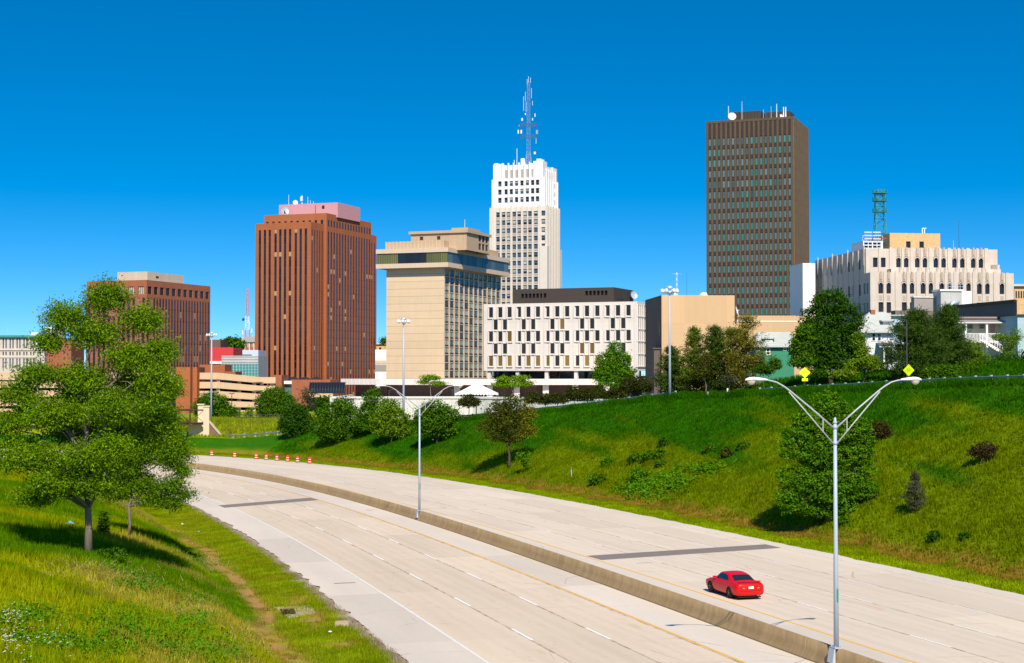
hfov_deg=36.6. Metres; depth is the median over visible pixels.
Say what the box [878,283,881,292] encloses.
window
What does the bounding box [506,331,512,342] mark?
window
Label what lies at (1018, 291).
tan corner building
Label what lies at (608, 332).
window
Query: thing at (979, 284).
window
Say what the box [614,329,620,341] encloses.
window
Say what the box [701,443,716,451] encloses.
bush
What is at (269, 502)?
asphalt patch
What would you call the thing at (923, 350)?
pine tree
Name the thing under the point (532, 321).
window
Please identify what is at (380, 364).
white low building
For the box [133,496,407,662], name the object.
grass
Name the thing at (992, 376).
guardrail
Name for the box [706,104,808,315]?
dark office tower
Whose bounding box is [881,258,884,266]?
window
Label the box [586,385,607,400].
crabapple tree
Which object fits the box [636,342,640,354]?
window
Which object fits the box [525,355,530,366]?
window
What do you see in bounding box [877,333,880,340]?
window
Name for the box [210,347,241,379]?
red building
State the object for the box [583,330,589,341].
window
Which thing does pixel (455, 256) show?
crown window
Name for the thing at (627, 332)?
window
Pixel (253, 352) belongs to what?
blue building
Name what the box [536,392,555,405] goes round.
crabapple tree
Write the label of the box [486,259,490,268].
crown window
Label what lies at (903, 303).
window
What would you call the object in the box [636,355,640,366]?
window
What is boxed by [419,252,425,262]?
crown window
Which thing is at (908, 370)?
road sign
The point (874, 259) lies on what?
window
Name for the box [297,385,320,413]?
street tree
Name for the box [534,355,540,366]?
window
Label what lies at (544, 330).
window
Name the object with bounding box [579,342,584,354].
window
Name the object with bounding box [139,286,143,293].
window
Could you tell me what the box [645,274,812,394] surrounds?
tan building
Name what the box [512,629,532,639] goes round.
lane marking
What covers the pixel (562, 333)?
precast office
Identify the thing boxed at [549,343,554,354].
window
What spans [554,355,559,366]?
window
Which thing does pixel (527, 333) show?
window
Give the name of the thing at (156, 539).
grass
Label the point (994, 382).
guardrail
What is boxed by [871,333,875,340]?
window
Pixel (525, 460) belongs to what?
bush
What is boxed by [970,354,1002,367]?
shrub
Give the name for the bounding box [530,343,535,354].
window
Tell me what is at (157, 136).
sky
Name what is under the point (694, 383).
shrub
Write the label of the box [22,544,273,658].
dry straw
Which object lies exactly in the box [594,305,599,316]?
window
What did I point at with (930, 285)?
window
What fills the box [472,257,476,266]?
crown window
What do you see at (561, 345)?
window
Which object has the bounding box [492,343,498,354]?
window
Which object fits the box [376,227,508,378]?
hotel building
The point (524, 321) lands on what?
window
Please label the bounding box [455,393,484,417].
crabapple tree
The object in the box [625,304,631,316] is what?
window
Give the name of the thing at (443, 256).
crown window
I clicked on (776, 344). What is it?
green house
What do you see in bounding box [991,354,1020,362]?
shrub
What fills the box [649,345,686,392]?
pine tree
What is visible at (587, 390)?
crabapple tree
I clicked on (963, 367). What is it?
shrub
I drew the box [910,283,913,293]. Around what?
window
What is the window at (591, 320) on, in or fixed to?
in the precast office
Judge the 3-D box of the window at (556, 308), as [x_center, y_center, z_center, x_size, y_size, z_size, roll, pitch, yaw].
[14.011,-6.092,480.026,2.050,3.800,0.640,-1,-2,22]
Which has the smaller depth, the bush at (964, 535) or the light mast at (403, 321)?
the bush at (964, 535)
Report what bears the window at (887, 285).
in the limestone building at (898, 271)
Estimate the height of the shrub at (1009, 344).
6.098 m
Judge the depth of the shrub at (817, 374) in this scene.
187.45 m
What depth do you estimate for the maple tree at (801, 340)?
189.39 m
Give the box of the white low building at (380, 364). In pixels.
[375,350,385,378]
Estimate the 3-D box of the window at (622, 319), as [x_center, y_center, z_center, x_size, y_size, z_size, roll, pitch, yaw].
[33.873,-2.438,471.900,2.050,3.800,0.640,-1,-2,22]
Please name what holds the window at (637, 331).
in the precast office
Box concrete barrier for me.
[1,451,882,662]
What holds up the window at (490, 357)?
in the precast office
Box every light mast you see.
[206,332,217,416]
[397,317,409,413]
[660,286,678,394]
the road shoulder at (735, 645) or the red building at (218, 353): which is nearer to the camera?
the road shoulder at (735, 645)
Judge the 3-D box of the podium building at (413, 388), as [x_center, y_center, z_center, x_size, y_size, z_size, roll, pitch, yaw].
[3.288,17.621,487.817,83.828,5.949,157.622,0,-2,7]
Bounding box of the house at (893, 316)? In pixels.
[890,314,907,362]
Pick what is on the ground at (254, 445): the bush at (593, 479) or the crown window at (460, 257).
the bush at (593, 479)
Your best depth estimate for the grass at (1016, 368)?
189.05 m
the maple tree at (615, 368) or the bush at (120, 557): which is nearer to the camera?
the bush at (120, 557)
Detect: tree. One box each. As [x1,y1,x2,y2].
[0,270,191,552]
[99,371,209,535]
[190,390,238,416]
[251,385,298,416]
[274,401,315,436]
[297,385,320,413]
[307,395,360,443]
[310,394,330,417]
[350,384,384,431]
[368,397,414,441]
[378,336,385,347]
[412,399,464,443]
[414,374,448,395]
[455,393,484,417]
[474,390,542,467]
[491,374,536,395]
[522,390,537,404]
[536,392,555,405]
[544,391,570,405]
[565,385,588,402]
[577,386,596,401]
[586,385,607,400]
[590,340,638,387]
[602,386,631,399]
[615,375,638,395]
[630,374,653,392]
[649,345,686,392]
[673,324,708,392]
[689,348,718,391]
[691,322,729,391]
[711,322,745,390]
[719,311,775,389]
[772,385,882,521]
[785,322,819,384]
[788,285,868,383]
[842,330,886,381]
[858,317,876,355]
[875,305,956,379]
[928,302,975,365]
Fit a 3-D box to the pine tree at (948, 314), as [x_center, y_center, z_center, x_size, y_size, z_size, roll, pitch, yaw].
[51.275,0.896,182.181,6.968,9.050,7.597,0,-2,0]
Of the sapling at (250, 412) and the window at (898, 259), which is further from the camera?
the window at (898, 259)
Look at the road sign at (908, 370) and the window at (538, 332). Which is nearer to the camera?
the road sign at (908, 370)
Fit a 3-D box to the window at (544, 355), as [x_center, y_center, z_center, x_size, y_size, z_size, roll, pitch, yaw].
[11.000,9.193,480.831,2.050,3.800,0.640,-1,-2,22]
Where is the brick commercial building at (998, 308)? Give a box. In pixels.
[953,299,1023,316]
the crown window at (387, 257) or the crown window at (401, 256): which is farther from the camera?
the crown window at (387, 257)
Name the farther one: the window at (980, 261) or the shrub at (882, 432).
the window at (980, 261)
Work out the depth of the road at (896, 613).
101.41 m
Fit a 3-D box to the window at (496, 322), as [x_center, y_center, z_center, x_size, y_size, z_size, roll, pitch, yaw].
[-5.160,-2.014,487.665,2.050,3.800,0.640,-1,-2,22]
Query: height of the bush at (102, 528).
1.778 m
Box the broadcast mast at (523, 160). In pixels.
[514,76,537,164]
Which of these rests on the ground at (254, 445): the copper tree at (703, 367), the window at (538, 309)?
the copper tree at (703, 367)
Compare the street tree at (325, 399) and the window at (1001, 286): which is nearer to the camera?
the street tree at (325, 399)
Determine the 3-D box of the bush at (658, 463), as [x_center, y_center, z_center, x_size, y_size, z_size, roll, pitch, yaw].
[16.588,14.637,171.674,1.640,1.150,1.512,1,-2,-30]
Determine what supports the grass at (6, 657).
on the ground at (254, 445)
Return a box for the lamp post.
[891,318,907,377]
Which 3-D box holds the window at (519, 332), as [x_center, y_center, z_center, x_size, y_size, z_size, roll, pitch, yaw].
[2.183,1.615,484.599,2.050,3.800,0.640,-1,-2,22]
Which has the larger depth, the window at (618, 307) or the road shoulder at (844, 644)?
the window at (618, 307)
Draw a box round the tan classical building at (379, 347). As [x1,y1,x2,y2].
[376,344,385,349]
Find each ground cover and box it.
[0,590,270,662]
[109,571,226,630]
[605,456,734,503]
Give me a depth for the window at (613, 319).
473.14 m
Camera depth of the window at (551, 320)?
480.59 m
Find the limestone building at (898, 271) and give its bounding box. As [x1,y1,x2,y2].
[790,228,1013,371]
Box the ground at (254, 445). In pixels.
[0,365,1023,662]
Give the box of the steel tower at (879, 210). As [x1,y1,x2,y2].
[868,189,887,248]
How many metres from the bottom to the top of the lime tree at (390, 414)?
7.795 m
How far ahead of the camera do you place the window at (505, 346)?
486.25 m
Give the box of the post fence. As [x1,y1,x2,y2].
[235,414,287,418]
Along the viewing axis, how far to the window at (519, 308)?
484.71 m
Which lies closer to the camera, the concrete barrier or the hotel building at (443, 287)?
the concrete barrier
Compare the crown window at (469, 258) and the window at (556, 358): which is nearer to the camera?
the window at (556, 358)
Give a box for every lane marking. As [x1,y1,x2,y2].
[157,467,745,662]
[193,455,1020,599]
[198,494,488,662]
[312,482,915,662]
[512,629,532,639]
[586,628,610,638]
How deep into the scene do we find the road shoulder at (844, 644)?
87.60 m
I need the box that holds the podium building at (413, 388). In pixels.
[341,378,644,396]
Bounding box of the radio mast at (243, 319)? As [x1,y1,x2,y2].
[241,289,251,338]
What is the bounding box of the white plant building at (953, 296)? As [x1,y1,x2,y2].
[891,286,971,324]
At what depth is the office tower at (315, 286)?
649.94 m
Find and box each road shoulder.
[3,456,813,662]
[104,472,485,662]
[195,455,1023,599]
[330,486,912,662]
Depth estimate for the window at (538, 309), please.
482.47 m
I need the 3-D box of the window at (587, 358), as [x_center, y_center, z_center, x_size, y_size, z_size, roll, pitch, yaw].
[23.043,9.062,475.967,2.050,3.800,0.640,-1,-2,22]
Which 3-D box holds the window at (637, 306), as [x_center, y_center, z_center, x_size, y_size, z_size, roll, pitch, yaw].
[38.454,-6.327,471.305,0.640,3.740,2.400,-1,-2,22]
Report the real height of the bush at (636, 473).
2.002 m
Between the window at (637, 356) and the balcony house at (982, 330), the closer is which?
the balcony house at (982, 330)
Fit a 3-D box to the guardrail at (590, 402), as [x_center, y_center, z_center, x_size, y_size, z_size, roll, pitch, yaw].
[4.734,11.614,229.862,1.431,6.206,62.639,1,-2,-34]
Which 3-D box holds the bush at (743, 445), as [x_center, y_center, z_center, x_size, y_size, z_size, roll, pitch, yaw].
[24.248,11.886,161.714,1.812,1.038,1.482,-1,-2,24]
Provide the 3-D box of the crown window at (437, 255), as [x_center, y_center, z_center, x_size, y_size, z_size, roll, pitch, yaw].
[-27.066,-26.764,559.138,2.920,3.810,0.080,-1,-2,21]
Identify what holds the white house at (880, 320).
on the ground at (254, 445)
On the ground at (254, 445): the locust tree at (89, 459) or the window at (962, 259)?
the locust tree at (89, 459)
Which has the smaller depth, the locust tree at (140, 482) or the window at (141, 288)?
the locust tree at (140, 482)
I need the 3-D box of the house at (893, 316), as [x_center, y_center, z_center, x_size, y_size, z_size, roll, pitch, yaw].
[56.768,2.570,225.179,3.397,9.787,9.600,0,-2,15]
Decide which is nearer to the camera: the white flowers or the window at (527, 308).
the white flowers
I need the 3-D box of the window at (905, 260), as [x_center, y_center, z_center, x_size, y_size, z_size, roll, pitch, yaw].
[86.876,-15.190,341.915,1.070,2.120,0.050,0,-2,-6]
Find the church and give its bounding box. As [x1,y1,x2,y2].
[241,336,254,349]
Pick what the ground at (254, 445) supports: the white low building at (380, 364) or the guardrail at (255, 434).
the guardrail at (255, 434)
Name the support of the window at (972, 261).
in the limestone building at (898, 271)
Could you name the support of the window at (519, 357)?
in the precast office
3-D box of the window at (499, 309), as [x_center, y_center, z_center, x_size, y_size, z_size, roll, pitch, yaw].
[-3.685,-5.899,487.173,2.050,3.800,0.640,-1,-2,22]
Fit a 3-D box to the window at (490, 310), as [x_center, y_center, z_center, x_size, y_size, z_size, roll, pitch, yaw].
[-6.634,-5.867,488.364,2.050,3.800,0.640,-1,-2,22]
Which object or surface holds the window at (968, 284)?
in the limestone building at (898, 271)
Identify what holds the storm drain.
on the ground at (254, 445)
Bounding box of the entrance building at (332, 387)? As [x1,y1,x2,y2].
[273,375,345,409]
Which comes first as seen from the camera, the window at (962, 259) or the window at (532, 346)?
the window at (962, 259)
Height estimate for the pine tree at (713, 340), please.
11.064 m
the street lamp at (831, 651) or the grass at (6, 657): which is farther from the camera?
the street lamp at (831, 651)
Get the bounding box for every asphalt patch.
[219,498,316,507]
[589,544,778,559]
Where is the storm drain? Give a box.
[274,605,314,617]
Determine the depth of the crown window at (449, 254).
560.08 m
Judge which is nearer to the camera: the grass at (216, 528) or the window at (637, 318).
the grass at (216, 528)
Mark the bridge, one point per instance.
(204, 425)
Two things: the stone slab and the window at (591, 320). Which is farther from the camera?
the window at (591, 320)
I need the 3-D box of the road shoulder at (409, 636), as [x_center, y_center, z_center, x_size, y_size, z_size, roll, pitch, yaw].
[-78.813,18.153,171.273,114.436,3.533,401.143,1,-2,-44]
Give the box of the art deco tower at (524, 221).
[489,159,561,303]
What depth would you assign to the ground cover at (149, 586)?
75.89 m
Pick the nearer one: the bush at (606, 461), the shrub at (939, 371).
the shrub at (939, 371)
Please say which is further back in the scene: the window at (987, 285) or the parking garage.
the parking garage
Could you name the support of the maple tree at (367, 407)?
on the ground at (254, 445)
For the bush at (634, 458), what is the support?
on the ground at (254, 445)
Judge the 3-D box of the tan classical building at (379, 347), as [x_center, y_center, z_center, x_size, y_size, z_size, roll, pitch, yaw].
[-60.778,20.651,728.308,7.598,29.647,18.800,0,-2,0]
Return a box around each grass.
[0,467,278,662]
[0,636,169,662]
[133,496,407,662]
[178,416,348,437]
[186,451,1023,594]
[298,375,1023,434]
[738,359,1023,390]
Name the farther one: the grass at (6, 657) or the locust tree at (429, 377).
the locust tree at (429, 377)
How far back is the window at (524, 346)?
483.88 m
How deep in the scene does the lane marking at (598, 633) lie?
75.84 m
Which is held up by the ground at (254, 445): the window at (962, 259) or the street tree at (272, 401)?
the street tree at (272, 401)
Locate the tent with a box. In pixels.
[455,383,497,395]
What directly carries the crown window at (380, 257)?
in the hotel building at (443, 287)
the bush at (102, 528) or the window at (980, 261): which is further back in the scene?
the window at (980, 261)
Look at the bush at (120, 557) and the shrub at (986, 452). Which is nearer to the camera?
the bush at (120, 557)
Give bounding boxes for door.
[990,325,994,332]
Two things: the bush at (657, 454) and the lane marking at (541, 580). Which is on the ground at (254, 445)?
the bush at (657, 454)
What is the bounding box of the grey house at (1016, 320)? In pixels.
[996,314,1023,357]
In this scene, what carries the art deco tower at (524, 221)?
on the plain
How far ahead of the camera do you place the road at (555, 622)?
90.99 m
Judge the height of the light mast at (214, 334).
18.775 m
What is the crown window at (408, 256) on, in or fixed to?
in the hotel building at (443, 287)
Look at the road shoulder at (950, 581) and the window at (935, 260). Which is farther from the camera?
the window at (935, 260)
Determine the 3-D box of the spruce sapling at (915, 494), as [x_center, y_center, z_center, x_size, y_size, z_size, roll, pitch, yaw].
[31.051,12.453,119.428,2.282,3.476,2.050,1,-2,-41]
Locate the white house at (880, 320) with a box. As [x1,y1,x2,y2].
[857,310,893,369]
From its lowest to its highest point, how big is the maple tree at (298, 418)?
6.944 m
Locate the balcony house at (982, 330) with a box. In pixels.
[931,317,1005,360]
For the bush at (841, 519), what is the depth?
123.91 m
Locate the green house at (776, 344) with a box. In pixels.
[733,332,793,386]
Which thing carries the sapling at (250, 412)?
on the ground at (254, 445)
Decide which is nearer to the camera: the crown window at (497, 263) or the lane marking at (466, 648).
the lane marking at (466, 648)
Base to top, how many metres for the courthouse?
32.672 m
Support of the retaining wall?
on the plaza
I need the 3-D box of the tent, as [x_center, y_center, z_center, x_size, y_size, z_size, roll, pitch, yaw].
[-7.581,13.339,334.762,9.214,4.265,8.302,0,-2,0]
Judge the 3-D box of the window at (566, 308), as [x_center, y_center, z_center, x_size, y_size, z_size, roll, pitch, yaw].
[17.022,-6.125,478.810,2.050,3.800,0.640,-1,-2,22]
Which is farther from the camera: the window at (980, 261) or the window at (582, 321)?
the window at (582, 321)
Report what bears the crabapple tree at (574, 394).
on the ground at (254, 445)
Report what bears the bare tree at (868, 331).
on the ground at (254, 445)
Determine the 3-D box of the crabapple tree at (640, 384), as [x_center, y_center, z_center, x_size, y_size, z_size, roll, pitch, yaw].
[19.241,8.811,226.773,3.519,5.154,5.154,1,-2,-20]
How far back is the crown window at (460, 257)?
568.90 m
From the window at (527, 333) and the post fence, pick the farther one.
the window at (527, 333)
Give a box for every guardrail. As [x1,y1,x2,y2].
[226,420,411,437]
[457,391,676,416]
[758,374,1023,389]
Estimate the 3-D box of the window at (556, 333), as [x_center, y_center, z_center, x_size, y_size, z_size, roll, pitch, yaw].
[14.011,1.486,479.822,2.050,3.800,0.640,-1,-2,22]
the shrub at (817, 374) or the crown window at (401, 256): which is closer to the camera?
the shrub at (817, 374)
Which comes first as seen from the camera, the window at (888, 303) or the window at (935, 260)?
the window at (888, 303)
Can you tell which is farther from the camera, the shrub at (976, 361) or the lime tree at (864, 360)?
the lime tree at (864, 360)
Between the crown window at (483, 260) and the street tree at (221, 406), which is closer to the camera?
the street tree at (221, 406)
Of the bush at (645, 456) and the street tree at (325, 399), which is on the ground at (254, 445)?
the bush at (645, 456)
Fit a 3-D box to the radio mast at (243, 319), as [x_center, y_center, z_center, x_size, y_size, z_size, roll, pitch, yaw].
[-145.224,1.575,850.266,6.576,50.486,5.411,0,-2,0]
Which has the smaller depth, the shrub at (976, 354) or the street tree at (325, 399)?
the shrub at (976, 354)
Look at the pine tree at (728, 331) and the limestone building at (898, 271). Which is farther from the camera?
the limestone building at (898, 271)
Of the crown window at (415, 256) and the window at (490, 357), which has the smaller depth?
the window at (490, 357)
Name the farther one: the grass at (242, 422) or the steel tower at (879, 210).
the steel tower at (879, 210)
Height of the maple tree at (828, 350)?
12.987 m
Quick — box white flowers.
[0,602,105,660]
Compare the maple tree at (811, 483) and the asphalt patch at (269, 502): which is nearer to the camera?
the maple tree at (811, 483)
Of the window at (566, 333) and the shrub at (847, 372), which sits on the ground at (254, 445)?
the shrub at (847, 372)
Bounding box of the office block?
[87,271,209,379]
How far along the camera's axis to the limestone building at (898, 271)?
341.76 m
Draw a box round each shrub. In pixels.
[679,368,703,390]
[719,374,739,387]
[750,364,776,377]
[765,356,783,376]
[806,366,827,381]
[827,367,860,379]
[870,420,892,438]
[919,363,961,381]
[952,360,979,374]
[962,338,990,364]
[966,439,1002,461]
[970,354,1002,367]
[989,325,1023,356]
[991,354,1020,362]
[1013,349,1023,361]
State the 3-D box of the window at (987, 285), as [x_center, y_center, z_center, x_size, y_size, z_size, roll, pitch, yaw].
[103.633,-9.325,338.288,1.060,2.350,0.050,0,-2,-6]
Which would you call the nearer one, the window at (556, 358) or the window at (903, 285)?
the window at (903, 285)
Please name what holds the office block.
on the plain
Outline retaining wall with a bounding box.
[330,394,609,419]
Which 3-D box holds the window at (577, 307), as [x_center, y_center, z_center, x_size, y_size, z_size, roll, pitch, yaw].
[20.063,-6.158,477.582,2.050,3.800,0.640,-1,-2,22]
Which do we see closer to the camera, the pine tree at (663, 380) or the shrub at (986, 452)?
the shrub at (986, 452)
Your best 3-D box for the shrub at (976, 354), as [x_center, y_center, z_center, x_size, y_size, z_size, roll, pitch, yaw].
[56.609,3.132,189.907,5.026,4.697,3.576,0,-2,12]
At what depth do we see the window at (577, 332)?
477.31 m
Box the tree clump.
[220,334,247,348]
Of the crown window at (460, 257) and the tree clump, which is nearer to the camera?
the crown window at (460, 257)
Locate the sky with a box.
[0,0,1023,375]
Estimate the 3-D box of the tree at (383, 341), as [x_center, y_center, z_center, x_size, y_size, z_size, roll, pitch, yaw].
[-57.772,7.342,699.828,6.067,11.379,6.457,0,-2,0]
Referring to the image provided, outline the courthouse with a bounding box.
[0,327,83,379]
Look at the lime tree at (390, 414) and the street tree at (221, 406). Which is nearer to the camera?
the lime tree at (390, 414)
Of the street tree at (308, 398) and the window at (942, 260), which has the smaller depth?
the street tree at (308, 398)
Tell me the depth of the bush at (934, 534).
111.04 m
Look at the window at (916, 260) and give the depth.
342.20 m
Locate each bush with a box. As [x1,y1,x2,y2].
[95,546,128,563]
[96,511,110,534]
[514,449,533,467]
[586,471,606,485]
[599,455,614,466]
[625,451,641,462]
[627,465,649,483]
[639,450,653,463]
[652,448,667,459]
[653,459,667,466]
[657,437,668,447]
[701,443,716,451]
[720,446,733,457]
[736,440,750,449]
[838,515,849,526]
[925,530,942,541]
[957,531,971,539]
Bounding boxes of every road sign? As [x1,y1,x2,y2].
[799,367,809,380]
[903,364,913,375]
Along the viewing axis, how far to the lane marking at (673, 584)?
91.48 m
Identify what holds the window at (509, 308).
in the precast office
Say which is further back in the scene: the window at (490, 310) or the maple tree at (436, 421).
the window at (490, 310)
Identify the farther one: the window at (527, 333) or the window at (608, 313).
the window at (527, 333)
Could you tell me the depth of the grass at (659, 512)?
130.18 m
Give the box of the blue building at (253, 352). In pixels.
[242,350,265,356]
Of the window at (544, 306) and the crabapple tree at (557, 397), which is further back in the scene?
the window at (544, 306)
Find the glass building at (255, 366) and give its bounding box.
[199,356,266,376]
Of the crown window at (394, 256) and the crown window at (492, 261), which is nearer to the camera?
the crown window at (394, 256)
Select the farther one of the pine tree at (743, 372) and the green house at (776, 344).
the green house at (776, 344)
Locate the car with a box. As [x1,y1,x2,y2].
[706,571,763,597]
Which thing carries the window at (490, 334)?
in the precast office
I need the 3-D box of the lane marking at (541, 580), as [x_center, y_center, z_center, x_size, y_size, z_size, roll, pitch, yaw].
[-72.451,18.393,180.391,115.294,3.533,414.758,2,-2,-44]
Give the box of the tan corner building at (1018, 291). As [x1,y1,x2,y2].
[1014,284,1023,299]
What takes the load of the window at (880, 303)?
in the limestone building at (898, 271)
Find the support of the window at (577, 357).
in the precast office
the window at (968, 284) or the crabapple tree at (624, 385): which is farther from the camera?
the window at (968, 284)
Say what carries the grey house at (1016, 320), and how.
on the ground at (254, 445)
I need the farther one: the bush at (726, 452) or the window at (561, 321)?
the window at (561, 321)
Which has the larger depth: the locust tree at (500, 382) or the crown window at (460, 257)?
the crown window at (460, 257)
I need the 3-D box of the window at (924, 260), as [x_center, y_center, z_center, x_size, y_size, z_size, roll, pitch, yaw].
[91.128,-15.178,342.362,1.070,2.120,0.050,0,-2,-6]
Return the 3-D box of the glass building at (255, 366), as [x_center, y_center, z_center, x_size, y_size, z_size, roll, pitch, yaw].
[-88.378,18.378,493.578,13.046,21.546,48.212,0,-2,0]
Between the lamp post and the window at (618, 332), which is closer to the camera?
the lamp post
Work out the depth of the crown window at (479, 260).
585.82 m
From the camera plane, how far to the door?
234.45 m
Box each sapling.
[243,407,255,416]
[901,471,929,511]
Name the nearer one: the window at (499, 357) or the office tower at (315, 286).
the window at (499, 357)
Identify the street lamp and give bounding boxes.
[375,384,462,517]
[745,377,921,662]
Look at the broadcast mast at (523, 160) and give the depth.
696.35 m
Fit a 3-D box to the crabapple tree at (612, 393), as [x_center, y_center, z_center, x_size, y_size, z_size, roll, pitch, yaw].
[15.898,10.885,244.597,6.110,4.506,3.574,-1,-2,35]
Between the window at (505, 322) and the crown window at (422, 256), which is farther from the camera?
the crown window at (422, 256)
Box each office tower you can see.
[255,197,376,395]
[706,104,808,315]
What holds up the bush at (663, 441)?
on the ground at (254, 445)
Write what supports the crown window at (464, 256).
in the hotel building at (443, 287)
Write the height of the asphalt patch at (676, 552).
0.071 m
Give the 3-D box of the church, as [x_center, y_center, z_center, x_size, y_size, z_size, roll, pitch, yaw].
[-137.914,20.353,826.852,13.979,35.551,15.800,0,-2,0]
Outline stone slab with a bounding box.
[335,620,350,626]
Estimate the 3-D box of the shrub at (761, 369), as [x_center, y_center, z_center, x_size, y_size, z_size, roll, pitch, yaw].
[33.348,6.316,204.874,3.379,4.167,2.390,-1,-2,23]
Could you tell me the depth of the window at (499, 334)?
486.96 m
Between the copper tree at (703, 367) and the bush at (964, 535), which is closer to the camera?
the bush at (964, 535)
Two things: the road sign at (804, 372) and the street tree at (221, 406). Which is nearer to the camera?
the road sign at (804, 372)
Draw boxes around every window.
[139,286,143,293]
[377,254,383,263]
[384,254,390,263]
[391,253,397,263]
[398,253,404,263]
[405,253,411,262]
[412,253,418,262]
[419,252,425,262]
[426,252,433,262]
[434,252,440,262]
[440,252,446,261]
[445,331,448,338]
[447,252,452,262]
[453,253,457,263]
[458,254,462,264]
[463,255,466,264]
[467,255,472,265]
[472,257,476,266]
[477,257,481,267]
[482,258,485,268]
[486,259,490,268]
[488,307,493,318]
[488,331,493,342]
[488,355,493,366]
[491,260,494,269]
[492,319,498,330]
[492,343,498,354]
[495,261,499,270]
[497,307,502,318]
[497,331,502,342]
[497,355,502,366]
[500,262,503,271]
[502,319,507,330]
[502,343,507,354]
[504,262,507,271]
[506,306,512,318]
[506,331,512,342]
[506,355,512,366]
[516,306,521,318]
[516,331,521,342]
[516,355,521,366]
[520,319,526,330]
[520,343,526,354]
[525,306,530,317]
[525,330,530,342]
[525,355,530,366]
[530,318,535,330]
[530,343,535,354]
[534,306,540,317]
[534,330,540,342]
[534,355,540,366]
[544,306,550,317]
[544,330,550,342]
[544,355,550,366]
[549,318,554,330]
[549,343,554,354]
[554,306,559,317]
[554,330,559,341]
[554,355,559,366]
[559,318,564,329]
[559,343,564,354]
[564,305,569,317]
[564,330,569,341]
[564,355,569,366]
[574,305,579,317]
[574,330,579,341]
[574,355,579,366]
[579,318,584,329]
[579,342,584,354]
[583,305,589,317]
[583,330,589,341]
[583,355,589,366]
[589,318,594,329]
[589,342,594,354]
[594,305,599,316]
[594,330,599,341]
[604,305,610,316]
[604,330,610,341]
[609,317,615,329]
[614,305,620,316]
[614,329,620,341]
[620,317,625,329]
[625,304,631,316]
[625,329,631,341]
[636,304,640,316]
[636,317,640,329]
[636,329,640,341]
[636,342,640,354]
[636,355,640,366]
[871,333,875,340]
[873,258,876,266]
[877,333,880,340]
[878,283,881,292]
[879,302,882,311]
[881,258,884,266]
[886,283,889,293]
[887,302,889,312]
[896,258,899,266]
[902,283,905,293]
[902,302,905,309]
[904,258,907,266]
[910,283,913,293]
[915,258,918,266]
[921,283,924,293]
[923,258,926,266]
[929,283,931,293]
[934,258,937,267]
[941,258,944,267]
[952,258,955,267]
[960,258,963,267]
[966,283,969,290]
[971,258,974,267]
[977,283,980,293]
[979,258,982,267]
[985,283,988,293]
[1000,284,1003,293]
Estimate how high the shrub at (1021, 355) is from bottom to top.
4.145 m
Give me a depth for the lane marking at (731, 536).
119.76 m
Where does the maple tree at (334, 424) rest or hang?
on the ground at (254, 445)
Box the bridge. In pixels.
[1,404,220,436]
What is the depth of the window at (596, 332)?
474.99 m
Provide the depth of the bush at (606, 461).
183.48 m
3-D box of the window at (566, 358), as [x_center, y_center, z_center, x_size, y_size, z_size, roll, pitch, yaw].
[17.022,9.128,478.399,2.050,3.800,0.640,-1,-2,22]
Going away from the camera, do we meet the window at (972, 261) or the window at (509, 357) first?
the window at (972, 261)
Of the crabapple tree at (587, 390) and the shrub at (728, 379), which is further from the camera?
the crabapple tree at (587, 390)
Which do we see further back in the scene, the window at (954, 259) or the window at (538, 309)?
the window at (538, 309)
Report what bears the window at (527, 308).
in the precast office
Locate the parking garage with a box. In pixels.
[0,365,275,412]
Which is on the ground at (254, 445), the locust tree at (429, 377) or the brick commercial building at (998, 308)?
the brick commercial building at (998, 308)
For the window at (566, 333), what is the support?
in the precast office
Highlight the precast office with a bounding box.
[484,287,644,378]
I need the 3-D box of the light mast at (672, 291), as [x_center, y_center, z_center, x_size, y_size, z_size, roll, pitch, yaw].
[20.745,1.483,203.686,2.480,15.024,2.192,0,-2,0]
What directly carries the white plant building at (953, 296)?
on the ground at (254, 445)
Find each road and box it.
[29,450,1023,662]
[51,459,741,662]
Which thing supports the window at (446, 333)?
in the hotel building at (443, 287)
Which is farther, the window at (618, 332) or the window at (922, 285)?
the window at (618, 332)
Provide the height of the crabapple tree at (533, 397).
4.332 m
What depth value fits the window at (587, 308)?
476.38 m
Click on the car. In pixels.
(737, 584)
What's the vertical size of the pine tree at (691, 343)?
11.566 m
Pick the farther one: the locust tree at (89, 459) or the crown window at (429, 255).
the crown window at (429, 255)
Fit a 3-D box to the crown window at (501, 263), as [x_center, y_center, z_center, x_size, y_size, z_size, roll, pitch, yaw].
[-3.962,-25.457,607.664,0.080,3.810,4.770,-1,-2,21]
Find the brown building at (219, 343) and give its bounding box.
[210,340,227,346]
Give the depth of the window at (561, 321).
479.36 m
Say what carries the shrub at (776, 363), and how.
on the ground at (254, 445)
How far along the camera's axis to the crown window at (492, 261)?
598.98 m
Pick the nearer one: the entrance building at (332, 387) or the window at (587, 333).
the entrance building at (332, 387)
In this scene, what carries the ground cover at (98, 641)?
on the ground at (254, 445)
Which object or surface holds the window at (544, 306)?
in the precast office
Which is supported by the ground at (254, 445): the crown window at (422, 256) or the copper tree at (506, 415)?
the copper tree at (506, 415)
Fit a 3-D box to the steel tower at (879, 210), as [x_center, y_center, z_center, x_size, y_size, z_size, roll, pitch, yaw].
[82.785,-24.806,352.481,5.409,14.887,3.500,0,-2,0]
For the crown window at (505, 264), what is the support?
in the hotel building at (443, 287)

